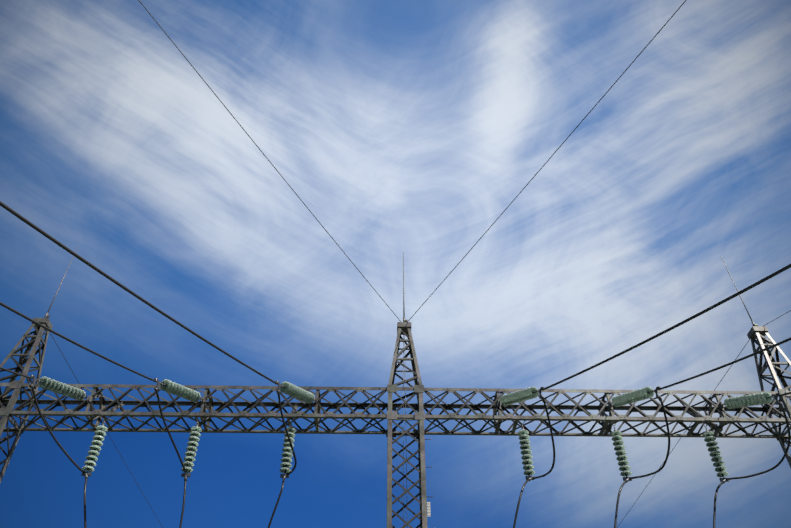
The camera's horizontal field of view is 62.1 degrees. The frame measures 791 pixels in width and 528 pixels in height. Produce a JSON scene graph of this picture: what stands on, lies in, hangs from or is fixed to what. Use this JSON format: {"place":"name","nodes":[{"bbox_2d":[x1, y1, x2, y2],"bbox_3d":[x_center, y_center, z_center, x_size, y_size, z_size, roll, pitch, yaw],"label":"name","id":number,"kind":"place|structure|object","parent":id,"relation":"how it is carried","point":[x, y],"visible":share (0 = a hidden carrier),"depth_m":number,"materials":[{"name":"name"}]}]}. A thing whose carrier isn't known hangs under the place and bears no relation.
{"place":"outdoors","nodes":[
{"label":"outdoors","id":0,"kind":"place"},
{"bbox_2d":[0,247,77,482],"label":"gantry column","id":1,"kind":"structure","parent":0,"point":[35,343],"depth_m":17.41,"materials":[{"name":"grey metal"}]},
{"bbox_2d":[0,0,790,527],"label":"sky","id":2,"kind":"structure","parent":0,"point":[408,128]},
{"bbox_2d":[386,254,434,527],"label":"gantry column","id":3,"kind":"structure","parent":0,"point":[404,328],"depth_m":16.42,"materials":[{"name":"grey metal"}]},
{"bbox_2d":[0,383,790,437],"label":"gantry beam","id":4,"kind":"structure","parent":3,"relation":"attached to","point":[496,406],"depth_m":16.89,"materials":[{"name":"grey metal"}]},
{"bbox_2d":[30,375,87,400],"bbox_3d":[-7.981,3.008,15.619,0.272,0.794,1.926,-10,-44,11],"label":"strain insulator string","id":5,"kind":"object","parent":4,"relation":"attached to","point":[58,387],"visible":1,"depth_m":15.57,"materials":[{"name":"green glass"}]},
{"bbox_2d":[82,420,107,475],"bbox_3d":[-7.187,4.394,15.738,0.273,1.425,0.273,1,-43,-1],"label":"suspension insulator string","id":6,"kind":"object","parent":4,"relation":"hanging from","point":[94,447],"visible":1,"depth_m":15.67,"materials":[{"name":"green glass"}]},
{"bbox_2d":[31,384,790,527],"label":"jumper cables","id":7,"kind":"object","parent":6,"relation":"hanging from","point":[521,492],"visible":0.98,"depth_m":15.05,"materials":[{"name":"black rubber"}]},
{"bbox_2d":[29,384,783,483],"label":"wire clamps","id":8,"kind":"object","parent":7,"relation":"attached to","point":[542,399],"visible":0.79,"depth_m":14.95,"materials":[{"name":"grey metal"}]},
{"bbox_2d":[154,378,200,401],"bbox_3d":[-5.164,3.069,15.657,0.272,0.820,1.917,-12,-44,12],"label":"strain insulator string","id":9,"kind":"object","parent":4,"relation":"attached to","point":[176,389],"visible":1,"depth_m":15.58,"materials":[{"name":"green glass"}]},
{"bbox_2d":[181,422,201,476],"bbox_3d":[-4.888,4.424,15.771,0.273,1.425,0.273,1,-43,-1],"label":"suspension insulator string","id":10,"kind":"object","parent":4,"relation":"hanging from","point":[191,448],"visible":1,"depth_m":15.72,"materials":[{"name":"green glass"}]},
{"bbox_2d":[280,423,295,477],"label":"suspension insulator string","id":11,"kind":"object","parent":4,"relation":"hanging from","point":[286,460],"visible":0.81,"depth_m":15.70,"materials":[{"name":"green glass"}]},
{"bbox_2d":[276,381,314,403],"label":"strain insulator string","id":12,"kind":"object","parent":4,"relation":"attached to","point":[292,390],"visible":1,"depth_m":15.61,"materials":[{"name":"green glass"}]},
{"bbox_2d":[499,387,543,405],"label":"strain insulator string","id":13,"kind":"object","parent":4,"relation":"attached to","point":[529,393],"visible":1,"depth_m":15.69,"materials":[{"name":"green glass"}]},
{"bbox_2d":[0,201,790,396],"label":"phase conductors","id":14,"kind":"object","parent":13,"relation":"attached to","point":[38,229],"visible":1,"depth_m":11.14,"materials":[{"name":"metal"}]},
{"bbox_2d":[518,425,534,479],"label":"suspension insulator string","id":15,"kind":"object","parent":4,"relation":"hanging from","point":[525,448],"visible":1,"depth_m":15.82,"materials":[{"name":"green glass"}]},
{"bbox_2d":[610,426,631,480],"bbox_3d":[5.460,4.561,15.919,0.273,1.425,0.273,1,-43,-1],"label":"suspension insulator string","id":16,"kind":"object","parent":4,"relation":"hanging from","point":[621,453],"visible":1,"depth_m":15.86,"materials":[{"name":"green glass"}]},
{"bbox_2d":[611,386,659,406],"bbox_3d":[5.742,3.244,15.788,0.272,0.874,1.895,12,-44,-13],"label":"strain insulator string","id":17,"kind":"object","parent":4,"relation":"attached to","point":[633,396],"visible":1,"depth_m":15.71,"materials":[{"name":"green glass"}]},
{"bbox_2d":[703,426,729,481],"bbox_3d":[7.760,4.592,15.952,0.273,1.425,0.273,1,-43,-1],"label":"suspension insulator string","id":18,"kind":"object","parent":4,"relation":"hanging from","point":[715,453],"visible":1,"depth_m":15.89,"materials":[{"name":"green glass"}]},
{"bbox_2d":[722,392,780,408],"bbox_3d":[8.531,3.335,15.790,0.272,0.972,1.849,9,-44,-10],"label":"strain insulator string","id":19,"kind":"object","parent":4,"relation":"attached to","point":[749,400],"visible":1,"depth_m":15.73,"materials":[{"name":"green glass"}]},
{"bbox_2d":[49,0,790,527],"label":"overhead ground wires","id":20,"kind":"object","parent":3,"relation":"attached to","point":[471,248],"visible":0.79,"depth_m":15.30,"materials":[{"name":"grey metal"}]},
{"bbox_2d":[427,502,430,516],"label":"column marker plates","id":21,"kind":"object","parent":3,"relation":"attached to","point":[428,510],"depth_m":14.79,"materials":[{"name":"white metal"}]},
{"bbox_2d":[721,257,790,467],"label":"gantry column","id":22,"kind":"structure","parent":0,"point":[757,332],"depth_m":18.11,"materials":[{"name":"grey metal"}]}
]}

